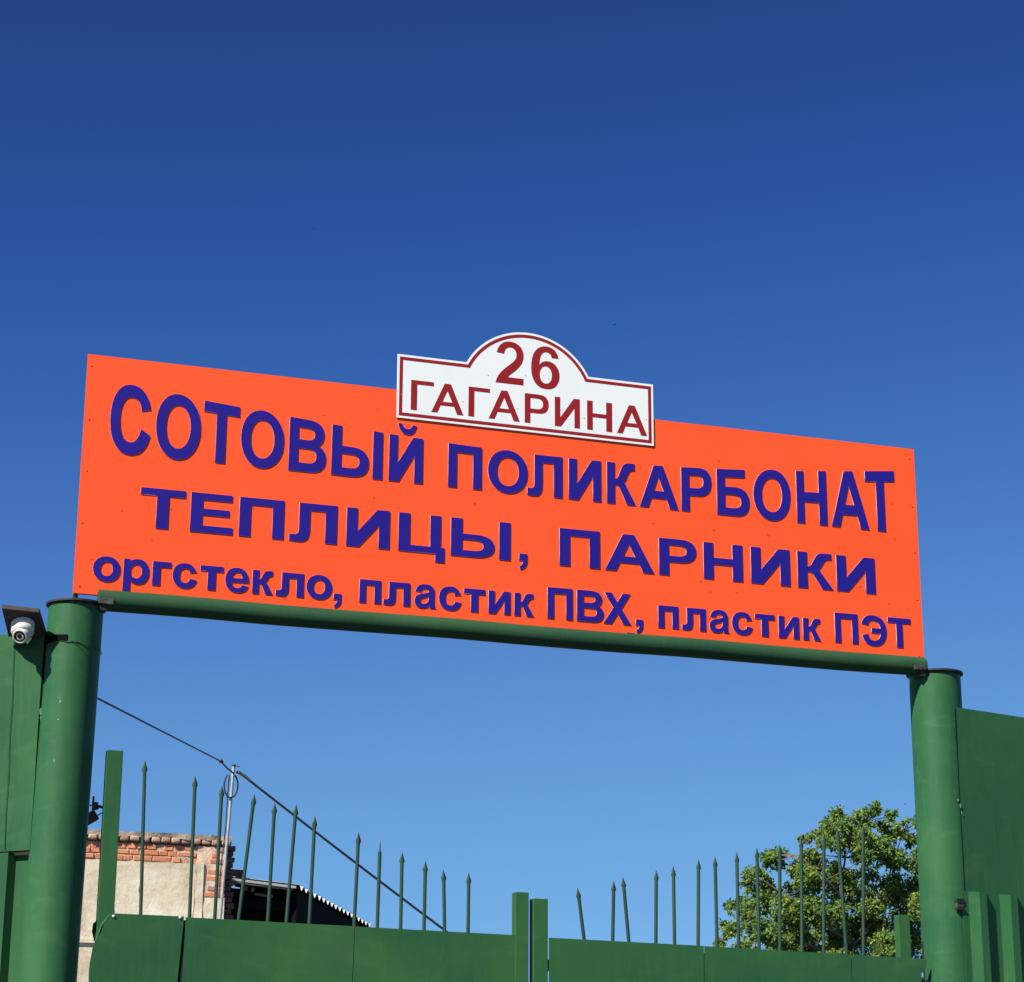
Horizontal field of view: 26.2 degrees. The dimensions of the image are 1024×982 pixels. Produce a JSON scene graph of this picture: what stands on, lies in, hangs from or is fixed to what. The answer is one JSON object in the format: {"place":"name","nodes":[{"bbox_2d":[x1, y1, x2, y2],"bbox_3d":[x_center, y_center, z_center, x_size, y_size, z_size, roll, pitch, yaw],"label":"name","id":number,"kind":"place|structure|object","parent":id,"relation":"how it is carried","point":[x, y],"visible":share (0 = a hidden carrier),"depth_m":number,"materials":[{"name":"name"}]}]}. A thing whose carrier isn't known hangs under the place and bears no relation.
{"place":"outdoors","nodes":[
{"label":"outdoors","id":0,"kind":"place"},
{"bbox_2d":[77,829,235,981],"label":"brick building","id":1,"kind":"structure","parent":0,"point":[166,874],"depth_m":29.40,"materials":[{"name":"paint"}]},
{"bbox_2d":[0,0,1023,981],"label":"sky","id":2,"kind":"structure","parent":0,"point":[805,218],"materials":[{"name":"blue"}]},
{"label":"ground","id":3,"kind":"structure","parent":0,"visible":0},
{"bbox_2d":[19,598,102,981],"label":"gate post","id":4,"kind":"object","parent":3,"relation":"on","point":[54,897],"visible":0.98,"depth_m":9.41,"materials":[{"name":"green metal"}]},
{"bbox_2d":[2,605,46,646],"bbox_3d":[-2.126,0.598,9.621,0.168,0.131,0.322,1,-17,-2],"label":"mounting board","id":5,"kind":"object","parent":4,"relation":"attached to","point":[10,613],"visible":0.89,"depth_m":9.54,"materials":[{"name":"metal"}]},
{"bbox_2d":[4,647,14,848],"bbox_3d":[-2.186,1.103,9.563,0.028,0.910,0.003,-7,-18,23],"label":"camera cable","id":6,"kind":"object","parent":5,"relation":"hanging from","point":[9,745],"visible":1,"depth_m":9.56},
{"bbox_2d":[11,617,34,643],"bbox_3d":[-2.125,0.611,9.543,0.102,0.118,0.120,6,-18,-18],"label":"security camera","id":7,"kind":"object","parent":5,"relation":"attached to","point":[22,629],"visible":1,"depth_m":9.51,"materials":[{"name":"white plastic"}]},
{"bbox_2d":[45,634,67,644],"bbox_3d":[-2.004,0.647,9.613,0.150,0.042,0.028,-12,-21,36],"label":"post strap","id":8,"kind":"object","parent":4,"relation":"attached to","point":[52,638],"visible":1,"depth_m":9.59,"materials":[{"name":"black metal"}]},
{"bbox_2d":[53,640,101,653],"bbox_3d":[-1.905,0.678,9.633,0.249,0.040,0.131,8,-19,-25],"label":"tie wire","id":9,"kind":"object","parent":4,"relation":"attached to","point":[80,643],"visible":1,"depth_m":9.58,"materials":[{"name":"metal"}]},
{"bbox_2d":[88,796,102,824],"bbox_3d":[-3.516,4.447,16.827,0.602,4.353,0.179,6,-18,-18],"label":"floodlight","id":10,"kind":"object","parent":4,"relation":"attached to","point":[93,816],"visible":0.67,"depth_m":17.43,"materials":[{"name":"black metal"}]},
{"bbox_2d":[89,750,528,981],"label":"gate leaf","id":11,"kind":"object","parent":4,"relation":"attached to","point":[139,947],"visible":1,"depth_m":9.59,"materials":[{"name":"green paint"}]},
{"bbox_2d":[73,354,923,656],"bbox_3d":[0.060,0.147,10.582,4.254,1.181,0.041,6,-18,-18],"label":"sign board","id":12,"kind":"object","parent":4,"relation":"attached to","point":[231,484],"visible":0.99,"depth_m":10.49,"materials":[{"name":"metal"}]},
{"bbox_2d":[396,332,653,445],"bbox_3d":[0.074,-0.532,10.772,1.326,0.514,0.017,6,-18,-18],"label":"street plate","id":13,"kind":"object","parent":12,"relation":"attached to","point":[525,382],"visible":1,"depth_m":10.76,"materials":[{"name":"metal"}]},
{"bbox_2d":[97,589,927,678],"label":"pipe beam","id":14,"kind":"structure","parent":4,"relation":"attached to","point":[289,616],"depth_m":10.27,"materials":[{"name":"green metal"}]},
{"bbox_2d":[229,869,370,926],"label":"shed","id":15,"kind":"structure","parent":3,"relation":"on","point":[254,907],"depth_m":31.08,"materials":[{"name":"black metal"}]},
{"bbox_2d":[712,799,922,979],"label":"elm tree","id":16,"kind":"object","parent":3,"relation":"on","point":[879,939],"visible":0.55,"depth_m":43.48,"materials":[{"name":"green plant"}]},
{"bbox_2d":[906,668,965,981],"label":"gate post","id":17,"kind":"object","parent":3,"relation":"on","point":[935,697],"visible":0.94,"depth_m":10.75,"materials":[{"name":"green metal"}]},
{"bbox_2d":[529,826,927,981],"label":"gate leaf","id":18,"kind":"object","parent":17,"relation":"attached to","point":[583,959],"visible":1,"depth_m":10.23,"materials":[{"name":"green paint"}]},
{"label":"yard","id":19,"kind":"structure","parent":0,"visible":0},
{"bbox_2d":[0,634,46,981],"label":"metal wall","id":20,"kind":"structure","parent":19,"relation":"on","point":[26,672],"depth_m":9.51,"materials":[{"name":"green metal"}]},
{"bbox_2d":[218,764,243,918],"bbox_3d":[-3.674,6.520,27.165,0.466,6.339,0.081,6,-18,-18],"label":"mast","id":21,"kind":"object","parent":19,"relation":"on","point":[226,841],"visible":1,"depth_m":27.84,"materials":[{"name":"metal"}]},
{"bbox_2d":[97,697,233,773],"bbox_3d":[-3.392,2.028,19.522,0.134,2.015,17.247,1,-17,-1],"label":"overhead cable","id":22,"kind":"object","parent":21,"relation":"attached to","point":[160,730],"visible":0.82,"depth_m":21.60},
{"bbox_2d":[239,771,446,930],"bbox_3d":[-1.006,5.522,28.413,5.308,3.515,0.047,6,-18,-18],"label":"overhead cable","id":23,"kind":"object","parent":21,"relation":"attached to","point":[246,777],"visible":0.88,"depth_m":28.23,"materials":[{"name":"metal"}]},
{"bbox_2d":[955,707,1023,981],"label":"metal wall","id":24,"kind":"structure","parent":19,"relation":"on","point":[990,761],"depth_m":10.83,"materials":[{"name":"green metal"}]}
]}

